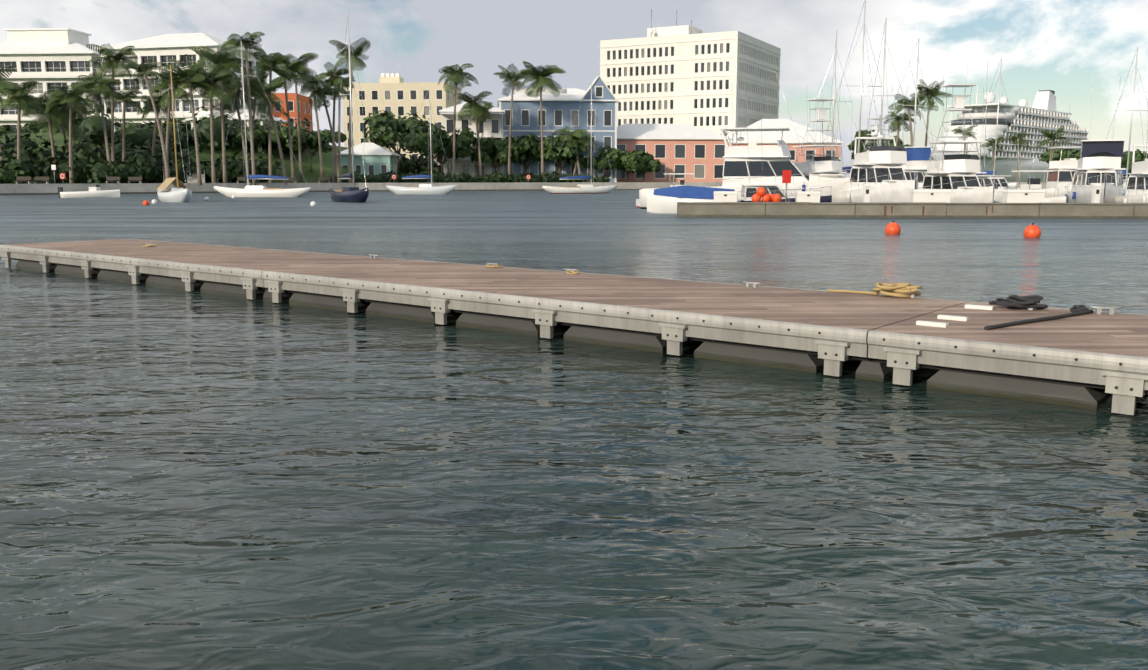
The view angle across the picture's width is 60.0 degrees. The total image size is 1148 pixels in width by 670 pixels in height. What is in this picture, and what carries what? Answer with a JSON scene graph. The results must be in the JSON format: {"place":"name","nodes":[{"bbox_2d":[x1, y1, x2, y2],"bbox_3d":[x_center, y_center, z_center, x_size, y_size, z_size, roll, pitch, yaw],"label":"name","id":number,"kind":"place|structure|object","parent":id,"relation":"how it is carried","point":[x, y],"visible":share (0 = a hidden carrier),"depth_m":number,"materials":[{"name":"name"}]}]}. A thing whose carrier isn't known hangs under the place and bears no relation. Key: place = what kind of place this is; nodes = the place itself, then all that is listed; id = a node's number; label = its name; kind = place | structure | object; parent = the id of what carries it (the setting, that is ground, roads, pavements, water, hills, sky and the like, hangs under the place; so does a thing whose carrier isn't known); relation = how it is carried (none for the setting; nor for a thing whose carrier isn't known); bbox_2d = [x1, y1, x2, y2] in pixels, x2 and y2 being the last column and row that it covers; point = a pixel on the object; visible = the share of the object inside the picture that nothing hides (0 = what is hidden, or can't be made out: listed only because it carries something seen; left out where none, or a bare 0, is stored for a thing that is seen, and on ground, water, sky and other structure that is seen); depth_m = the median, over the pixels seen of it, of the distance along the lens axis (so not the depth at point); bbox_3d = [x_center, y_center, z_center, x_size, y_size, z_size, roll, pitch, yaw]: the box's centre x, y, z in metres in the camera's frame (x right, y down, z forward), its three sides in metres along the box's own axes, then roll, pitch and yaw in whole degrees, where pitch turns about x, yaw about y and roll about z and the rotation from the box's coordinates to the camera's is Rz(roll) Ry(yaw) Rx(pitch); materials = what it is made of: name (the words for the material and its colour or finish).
{"place":"outdoors","nodes":[
{"label":"outdoors","id":0,"kind":"place"},
{"bbox_2d":[0,28,104,132],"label":"hotel block","id":1,"kind":"structure","parent":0,"point":[45,58],"depth_m":182.04,"materials":[{"name":"white paint"}]},
{"bbox_2d":[92,33,269,131],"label":"hotel block","id":2,"kind":"structure","parent":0,"point":[165,48],"depth_m":176.17,"materials":[{"name":"white paint"}]},
{"bbox_2d":[0,133,440,183],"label":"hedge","id":3,"kind":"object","parent":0,"point":[308,175],"depth_m":153.63,"materials":[{"name":"green plant"}]},
{"bbox_2d":[13,89,73,161],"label":"palm tree","id":4,"kind":"object","parent":3,"relation":"on","point":[44,99],"visible":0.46,"depth_m":127.81,"materials":[{"name":"green plant"}]},
{"bbox_2d":[35,105,90,152],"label":"palm tree","id":5,"kind":"object","parent":3,"relation":"on","point":[63,129],"visible":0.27,"depth_m":134.44,"materials":[{"name":"green plant"}]},
{"bbox_2d":[45,81,101,183],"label":"palm tree","id":6,"kind":"object","parent":3,"relation":"on","point":[68,97],"visible":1,"depth_m":122.06,"materials":[{"name":"green plant"}]},
{"bbox_2d":[74,73,121,182],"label":"palm tree","id":7,"kind":"object","parent":3,"relation":"on","point":[101,87],"visible":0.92,"depth_m":125.33,"materials":[{"name":"green plant"}]},
{"bbox_2d":[0,128,202,168],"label":"hedge","id":8,"kind":"object","parent":3,"relation":"on","point":[85,150],"visible":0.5,"depth_m":132.79,"materials":[{"name":"green plant"}]},
{"bbox_2d":[107,86,142,164],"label":"palm tree","id":9,"kind":"object","parent":3,"relation":"on","point":[125,97],"visible":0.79,"depth_m":132.57,"materials":[{"name":"green plant"}]},
{"bbox_2d":[137,91,177,155],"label":"palm tree","id":10,"kind":"object","parent":3,"relation":"on","point":[149,109],"visible":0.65,"depth_m":133.83,"materials":[{"name":"green plant"}]},
{"bbox_2d":[67,104,317,155],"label":"slope shrubs","id":11,"kind":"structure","parent":3,"relation":"on","point":[134,135],"depth_m":147.25,"materials":[{"name":"green plant"}]},
{"bbox_2d":[227,127,267,144],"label":"broadleaf tree","id":12,"kind":"object","parent":3,"relation":"on","point":[259,135],"visible":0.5,"depth_m":152.51,"materials":[{"name":"green plant"}]},
{"bbox_2d":[264,124,292,153],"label":"broadleaf tree","id":13,"kind":"object","parent":3,"relation":"on","point":[283,134],"visible":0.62,"depth_m":156.06,"materials":[{"name":"green plant"}]},
{"bbox_2d":[285,126,331,171],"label":"broadleaf tree","id":14,"kind":"object","parent":3,"relation":"on","point":[309,140],"visible":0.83,"depth_m":156.26,"materials":[{"name":"green plant"}]},
{"bbox_2d":[299,74,325,181],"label":"palm tree","id":15,"kind":"object","parent":3,"relation":"on","point":[319,142],"visible":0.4,"depth_m":152.60,"materials":[{"name":"green plant"}]},
{"bbox_2d":[362,110,429,172],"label":"broadleaf tree","id":16,"kind":"object","parent":3,"relation":"on","point":[388,130],"visible":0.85,"depth_m":173.20,"materials":[{"name":"green plant"}]},
{"bbox_2d":[400,122,477,172],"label":"broadleaf tree","id":17,"kind":"object","parent":3,"relation":"on","point":[419,140],"visible":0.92,"depth_m":165.89,"materials":[{"name":"green plant"}]},
{"bbox_2d":[439,101,504,182],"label":"house","id":18,"kind":"structure","parent":0,"point":[490,127],"depth_m":175.52,"materials":[{"name":"white paint"}]},
{"bbox_2d":[0,190,1147,669],"bbox_3d":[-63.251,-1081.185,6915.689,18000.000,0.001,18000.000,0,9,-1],"label":"water","id":19,"kind":"structure","parent":0,"point":[194,480],"depth_m":6.05,"materials":[{"name":"grey liquid"}]},
{"bbox_2d":[57,185,119,197],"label":"launch","id":20,"kind":"object","parent":19,"relation":"in","point":[95,192],"visible":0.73,"depth_m":95.09,"materials":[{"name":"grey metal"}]},
{"bbox_2d":[157,65,191,201],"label":"sailboat","id":21,"kind":"object","parent":19,"relation":"in","point":[181,192],"visible":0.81,"depth_m":77.73,"materials":[{"name":"white plastic"}]},
{"bbox_2d":[214,42,310,196],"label":"sailboat","id":22,"kind":"object","parent":19,"relation":"on","point":[255,191],"visible":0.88,"depth_m":99.31,"materials":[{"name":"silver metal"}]},
{"bbox_2d":[329,13,368,202],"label":"sailboat","id":23,"kind":"object","parent":19,"relation":"on","point":[352,194],"visible":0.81,"depth_m":77.17,"materials":[{"name":"blue plastic"}]},
{"bbox_2d":[386,88,456,193],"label":"sailboat","id":24,"kind":"object","parent":19,"relation":"on","point":[428,188],"visible":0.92,"depth_m":117.45,"materials":[{"name":"white plastic"}]},
{"bbox_2d":[0,239,1147,414],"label":"floating dock","id":25,"kind":"object","parent":19,"relation":"on","point":[1094,360],"visible":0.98,"depth_m":10.52,"materials":[{"name":"brown wood"}]},
{"bbox_2d":[142,243,1120,329],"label":"mooring ropes and cleats","id":26,"kind":"object","parent":25,"relation":"on","point":[902,290],"visible":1,"depth_m":10.07,"materials":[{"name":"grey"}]},
{"bbox_2d":[542,82,617,193],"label":"sailboat","id":27,"kind":"object","parent":19,"relation":"on","point":[587,188],"visible":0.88,"depth_m":124.14,"materials":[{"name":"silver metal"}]},
{"bbox_2d":[647,185,739,213],"bbox_3d":[6.165,-6.854,51.763,4.800,1.850,1.889,2,9,14],"label":"tarp covered boat","id":28,"kind":"object","parent":19,"relation":"on","point":[663,200],"visible":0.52,"depth_m":51.48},
{"bbox_2d":[639,83,850,208],"bbox_3d":[11.317,-11.036,58.721,14.440,8.072,4.318,2,9,14],"label":"motor yacht","id":29,"kind":"object","parent":19,"relation":"on","point":[767,164],"visible":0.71,"depth_m":57.62,"materials":[{"name":"white plastic"}]},
{"bbox_2d":[737,95,831,201],"bbox_3d":[10.217,-9.612,53.168,7.250,6.976,2.583,0,9,-1],"label":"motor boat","id":30,"kind":"object","parent":19,"relation":"on","point":[748,192],"visible":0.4,"depth_m":52.90,"materials":[{"name":"white plastic"}]},
{"bbox_2d":[775,71,846,180],"bbox_3d":[15.069,-12.037,62.136,4.340,8.994,9.950,-1,9,-8],"label":"sportfisher","id":31,"kind":"object","parent":19,"relation":"on","point":[824,163],"visible":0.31,"depth_m":61.87,"materials":[{"name":"white plastic"}]},
{"bbox_2d":[812,30,851,158],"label":"sailboat","id":32,"kind":"object","parent":19,"relation":"on","point":[834,97],"visible":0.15,"depth_m":80.54,"materials":[{"name":"silver metal"}]},
{"bbox_2d":[819,0,882,173],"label":"sailboat","id":33,"kind":"object","parent":19,"relation":"on","point":[848,167],"visible":0.23,"depth_m":62.94,"materials":[{"name":"silver metal"}]},
{"bbox_2d":[840,85,917,202],"bbox_3d":[16.956,-10.564,54.230,3.576,8.530,10.260,0,9,-1],"label":"motor yacht","id":34,"kind":"object","parent":19,"relation":"on","point":[879,169],"visible":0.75,"depth_m":53.56,"materials":[{"name":"white plastic"}]},
{"bbox_2d":[857,17,903,152],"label":"sailboat","id":35,"kind":"object","parent":19,"relation":"on","point":[884,42],"visible":0.17,"depth_m":68.73,"materials":[{"name":"silver metal"}]},
{"bbox_2d":[677,202,1147,218],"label":"concrete pier","id":36,"kind":"structure","parent":19,"relation":"in","point":[919,210],"depth_m":45.51,"materials":[{"name":"grey concrete"}]},
{"bbox_2d":[713,191,736,201],"bbox_3d":[7.421,-6.783,48.820,1.160,0.540,0.660,1,9,6],"label":"dock box","id":37,"kind":"object","parent":36,"relation":"on","point":[725,196],"visible":0.88,"depth_m":48.52,"materials":[{"name":"white plastic"}]},
{"bbox_2d":[751,187,781,201],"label":"buoys","id":38,"kind":"object","parent":36,"relation":"on","point":[760,194],"visible":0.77,"depth_m":48.48},
{"bbox_2d":[795,191,820,201],"bbox_3d":[11.381,-6.721,48.427,1.160,0.540,0.660,1,9,6],"label":"dock box","id":39,"kind":"object","parent":36,"relation":"on","point":[807,196],"visible":0.88,"depth_m":48.13,"materials":[{"name":"white plastic"}]},
{"bbox_2d":[910,189,950,202],"bbox_3d":[17.028,-6.637,47.561,1.760,0.641,0.810,1,9,6],"label":"dock box","id":40,"kind":"object","parent":36,"relation":"on","point":[929,195],"visible":0.88,"depth_m":47.20,"materials":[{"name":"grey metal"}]},
{"bbox_2d":[1002,189,1045,202],"bbox_3d":[21.303,-6.570,47.137,1.760,0.641,0.810,1,9,6],"label":"dock box","id":41,"kind":"object","parent":36,"relation":"on","point":[1023,196],"visible":0.88,"depth_m":46.78,"materials":[{"name":"white plastic"}]},
{"bbox_2d":[902,131,994,188],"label":"yacht","id":42,"kind":"object","parent":19,"relation":"on","point":[918,158],"visible":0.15,"depth_m":74.07,"materials":[{"name":"white plastic"}]},
{"bbox_2d":[909,61,994,202],"bbox_3d":[20.634,-10.482,53.254,4.368,8.669,9.500,0,9,-1],"label":"sport fishing boat","id":43,"kind":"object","parent":19,"relation":"on","point":[955,174],"depth_m":52.78,"materials":[{"name":"white plastic"}]},
{"bbox_2d":[971,58,1016,186],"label":"sailboat","id":44,"kind":"object","parent":19,"relation":"on","point":[994,172],"visible":0.21,"depth_m":94.69,"materials":[{"name":"silver metal"}]},
{"bbox_2d":[976,88,1027,199],"bbox_3d":[27.565,-12.054,65.093,2.834,8.112,7.600,-2,9,-10],"label":"cruiser","id":45,"kind":"object","parent":19,"relation":"on","point":[1001,184],"visible":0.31,"depth_m":64.75,"materials":[{"name":"white plastic"}]},
{"bbox_2d":[931,85,1087,180],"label":"cruise ship","id":46,"kind":"object","parent":19,"relation":"on","point":[1038,116],"visible":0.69,"depth_m":444.03,"materials":[{"name":"white paint"}]},
{"bbox_2d":[993,134,1067,202],"bbox_3d":[23.700,-8.153,51.587,2.441,4.583,6.140,0,9,-1],"label":"motorboat","id":47,"kind":"object","parent":19,"relation":"on","point":[1033,184],"visible":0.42,"depth_m":51.26,"materials":[{"name":"white plastic"}]},
{"bbox_2d":[1041,112,1125,201],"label":"yacht","id":48,"kind":"object","parent":19,"relation":"on","point":[1061,175],"visible":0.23,"depth_m":77.54,"materials":[{"name":"white plastic"}]},
{"bbox_2d":[1066,75,1126,202],"bbox_3d":[30.822,-11.019,57.997,3.502,8.264,10.640,4,10,24],"label":"cruiser","id":49,"kind":"object","parent":19,"relation":"on","point":[1107,155],"visible":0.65,"depth_m":57.26,"materials":[{"name":"white plastic"}]},
{"bbox_2d":[1106,47,1147,181],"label":"sailboat","id":50,"kind":"object","parent":19,"relation":"on","point":[1125,172],"visible":0.21,"depth_m":86.89,"materials":[{"name":"silver metal"}]},
{"bbox_2d":[1113,101,1147,202],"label":"cruiser","id":51,"kind":"object","parent":19,"relation":"on","point":[1137,187],"visible":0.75,"depth_m":52.96,"materials":[{"name":"white plastic"}]},
{"bbox_2d":[0,0,1147,176],"label":"sky","id":52,"kind":"structure","parent":0,"point":[1058,46],"materials":[{"name":"white"}]},
{"bbox_2d":[617,124,731,181],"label":"pink building","id":53,"kind":"structure","parent":0,"point":[699,153],"depth_m":183.67,"materials":[{"name":"paint"}]},
{"bbox_2d":[600,9,780,135],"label":"office tower","id":54,"kind":"structure","parent":0,"point":[688,74],"depth_m":216.85,"materials":[{"name":"white paint"}]},
{"bbox_2d":[729,119,843,162],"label":"pink building","id":55,"kind":"structure","parent":0,"point":[790,139],"depth_m":193.69,"materials":[{"name":"paint"}]},
{"label":"land","id":56,"kind":"structure","parent":0,"visible":0},
{"bbox_2d":[0,80,40,183],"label":"palm tree","id":57,"kind":"object","parent":56,"relation":"on","point":[17,93],"visible":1,"depth_m":120.46,"materials":[{"name":"green plant"}]},
{"bbox_2d":[85,43,136,165],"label":"palm tree","id":58,"kind":"object","parent":56,"relation":"on","point":[113,62],"visible":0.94,"depth_m":128.86,"materials":[{"name":"green plant"}]},
{"bbox_2d":[0,150,280,183],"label":"shore hedge","id":59,"kind":"object","parent":56,"relation":"on","point":[146,169],"depth_m":127.27,"materials":[{"name":"green plant"}]},
{"bbox_2d":[119,58,169,177],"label":"palm tree","id":60,"kind":"object","parent":56,"relation":"on","point":[140,69],"visible":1,"depth_m":122.98,"materials":[{"name":"green plant"}]},
{"bbox_2d":[150,71,190,176],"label":"palm tree","id":61,"kind":"object","parent":56,"relation":"on","point":[166,85],"visible":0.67,"depth_m":128.10,"materials":[{"name":"green plant"}]},
{"bbox_2d":[157,54,220,184],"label":"palm tree","id":62,"kind":"object","parent":56,"relation":"on","point":[185,77],"visible":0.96,"depth_m":123.98,"materials":[{"name":"green plant"}]},
{"bbox_2d":[183,65,237,182],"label":"palm tree","id":63,"kind":"object","parent":56,"relation":"on","point":[217,76],"visible":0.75,"depth_m":126.31,"materials":[{"name":"green plant"}]},
{"bbox_2d":[190,45,246,182],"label":"palm tree","id":64,"kind":"object","parent":56,"relation":"on","point":[222,61],"visible":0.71,"depth_m":130.86,"materials":[{"name":"green plant"}]},
{"bbox_2d":[209,72,259,182],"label":"palm tree","id":65,"kind":"object","parent":56,"relation":"on","point":[235,102],"visible":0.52,"depth_m":136.83,"materials":[{"name":"green plant"}]},
{"bbox_2d":[221,32,267,184],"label":"palm tree","id":66,"kind":"object","parent":56,"relation":"on","point":[246,42],"visible":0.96,"depth_m":130.15,"materials":[{"name":"green plant"}]},
{"bbox_2d":[238,76,287,184],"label":"palm tree","id":67,"kind":"object","parent":56,"relation":"on","point":[273,85],"visible":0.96,"depth_m":133.37,"materials":[{"name":"green plant"}]},
{"bbox_2d":[251,51,291,182],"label":"palm tree","id":68,"kind":"object","parent":56,"relation":"on","point":[272,63],"visible":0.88,"depth_m":137.06,"materials":[{"name":"green plant"}]},
{"bbox_2d":[255,60,311,182],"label":"palm tree","id":69,"kind":"object","parent":56,"relation":"on","point":[294,76],"visible":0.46,"depth_m":142.91,"materials":[{"name":"green plant"}]},
{"bbox_2d":[268,93,312,131],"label":"orange building","id":70,"kind":"structure","parent":56,"relation":"on","point":[305,108],"depth_m":226.73,"materials":[{"name":"paint"}]},
{"bbox_2d":[269,53,319,182],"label":"palm tree","id":71,"kind":"object","parent":56,"relation":"on","point":[303,69],"visible":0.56,"depth_m":148.51,"materials":[{"name":"green plant"}]},
{"bbox_2d":[305,83,340,182],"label":"palm tree","id":72,"kind":"object","parent":56,"relation":"on","point":[320,93],"visible":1,"depth_m":143.77,"materials":[{"name":"green plant"}]},
{"bbox_2d":[314,62,353,182],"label":"palm tree","id":73,"kind":"object","parent":56,"relation":"on","point":[334,76],"visible":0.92,"depth_m":145.81,"materials":[{"name":"green plant"}]},
{"bbox_2d":[323,76,354,173],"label":"palm tree","id":74,"kind":"object","parent":56,"relation":"on","point":[339,138],"visible":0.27,"depth_m":153.72,"materials":[{"name":"green plant"}]},
{"bbox_2d":[328,37,370,182],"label":"palm tree","id":75,"kind":"object","parent":56,"relation":"on","point":[355,54],"visible":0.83,"depth_m":143.14,"materials":[{"name":"green plant"}]},
{"bbox_2d":[337,143,399,175],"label":"teal cottage","id":76,"kind":"structure","parent":56,"relation":"on","point":[379,160],"depth_m":166.35,"materials":[{"name":"paint"}]},
{"bbox_2d":[343,67,461,164],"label":"cream building","id":77,"kind":"structure","parent":56,"relation":"on","point":[395,95],"depth_m":234.19,"materials":[{"name":"paint"}]},
{"bbox_2d":[384,147,440,174],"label":"shrubs","id":78,"kind":"object","parent":56,"relation":"on","point":[421,163],"visible":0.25,"depth_m":183.13,"materials":[{"name":"green plant"}]},
{"bbox_2d":[438,63,477,174],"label":"palm tree","id":79,"kind":"object","parent":56,"relation":"on","point":[456,75],"visible":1,"depth_m":160.15,"materials":[{"name":"green plant"}]},
{"bbox_2d":[327,170,609,182],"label":"hedge","id":80,"kind":"object","parent":56,"relation":"on","point":[498,177],"visible":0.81,"depth_m":160.51,"materials":[{"name":"green plant"}]},
{"bbox_2d":[457,91,493,175],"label":"palm tree","id":81,"kind":"object","parent":56,"relation":"on","point":[471,105],"visible":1,"depth_m":165.90,"materials":[{"name":"green plant"}]},
{"bbox_2d":[470,136,519,173],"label":"broadleaf tree","id":82,"kind":"object","parent":56,"relation":"on","point":[491,147],"visible":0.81,"depth_m":171.31,"materials":[{"name":"green plant"}]},
{"bbox_2d":[493,63,531,174],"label":"palm tree","id":83,"kind":"object","parent":56,"relation":"on","point":[511,78],"visible":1,"depth_m":166.74,"materials":[{"name":"green plant"}]},
{"bbox_2d":[0,182,1045,194],"bbox_3d":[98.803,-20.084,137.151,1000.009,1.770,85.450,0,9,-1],"label":"sea wall","id":84,"kind":"structure","parent":56,"relation":"on","point":[52,189],"depth_m":139.56,"materials":[{"name":"concrete"}]},
{"bbox_2d":[500,133,545,172],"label":"broadleaf tree","id":85,"kind":"object","parent":56,"relation":"on","point":[529,145],"visible":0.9,"depth_m":173.08,"materials":[{"name":"green plant"}]},
{"bbox_2d":[519,61,565,174],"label":"palm tree","id":86,"kind":"object","parent":56,"relation":"on","point":[539,76],"visible":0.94,"depth_m":167.31,"materials":[{"name":"green plant"}]},
{"bbox_2d":[497,75,618,181],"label":"blue building","id":87,"kind":"structure","parent":56,"relation":"on","point":[562,109],"depth_m":176.34,"materials":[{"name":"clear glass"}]},
{"bbox_2d":[540,136,584,172],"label":"broadleaf tree","id":88,"kind":"object","parent":56,"relation":"on","point":[553,152],"visible":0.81,"depth_m":172.18,"materials":[{"name":"green plant"}]},
{"bbox_2d":[551,126,589,174],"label":"palm tree","id":89,"kind":"object","parent":56,"relation":"on","point":[572,133],"visible":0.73,"depth_m":172.07,"materials":[{"name":"green plant"}]},
{"bbox_2d":[569,133,597,174],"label":"palm tree","id":90,"kind":"object","parent":56,"relation":"on","point":[582,140],"visible":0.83,"depth_m":173.77,"materials":[{"name":"green plant"}]},
{"bbox_2d":[584,146,626,175],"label":"broadleaf tree","id":91,"kind":"object","parent":56,"relation":"on","point":[612,156],"visible":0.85,"depth_m":175.61,"materials":[{"name":"green plant"}]},
{"bbox_2d":[616,150,649,181],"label":"broadleaf tree","id":92,"kind":"object","parent":56,"relation":"on","point":[633,161],"visible":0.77,"depth_m":175.85,"materials":[{"name":"green plant"}]},
{"bbox_2d":[847,129,884,159],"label":"broadleaf tree","id":93,"kind":"object","parent":56,"relation":"on","point":[868,142],"visible":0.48,"depth_m":146.91,"materials":[{"name":"green plant"}]},
{"bbox_2d":[884,111,915,145],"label":"palm tree","id":94,"kind":"object","parent":56,"relation":"on","point":[898,121],"visible":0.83,"depth_m":168.79,"materials":[{"name":"green plant"}]},
{"bbox_2d":[889,94,928,146],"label":"palm tree","id":95,"kind":"object","parent":56,"relation":"on","point":[908,102],"visible":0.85,"depth_m":147.26,"materials":[{"name":"green plant"}]},
{"bbox_2d":[910,79,951,145],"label":"palm tree","id":96,"kind":"object","parent":56,"relation":"on","point":[929,93],"visible":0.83,"depth_m":156.11,"materials":[{"name":"green plant"}]},
{"bbox_2d":[1005,130,1029,181],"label":"palm tree","id":97,"kind":"object","parent":56,"relation":"on","point":[1017,140],"visible":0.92,"depth_m":212.14,"materials":[{"name":"green plant"}]},
{"bbox_2d":[1035,126,1069,169],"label":"palm tree","id":98,"kind":"object","parent":56,"relation":"on","point":[1048,134],"visible":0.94,"depth_m":211.85,"materials":[{"name":"green plant"}]},
{"bbox_2d":[1038,148,1079,162],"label":"broadleaf tree","id":99,"kind":"object","parent":56,"relation":"on","point":[1057,154],"visible":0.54,"depth_m":326.24,"materials":[{"name":"green plant"}]},
{"bbox_2d":[1121,149,1147,167],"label":"broadleaf tree","id":100,"kind":"object","parent":56,"relation":"on","point":[1139,156],"visible":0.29,"depth_m":320.77,"materials":[{"name":"green plant"}]},
{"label":"pavilion terrace wall","id":101,"kind":"object","parent":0,"visible":0},
{"bbox_2d":[185,109,287,129],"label":"building","id":102,"kind":"structure","parent":101,"relation":"on","point":[276,119],"depth_m":169.12,"materials":[{"name":"white paint"}]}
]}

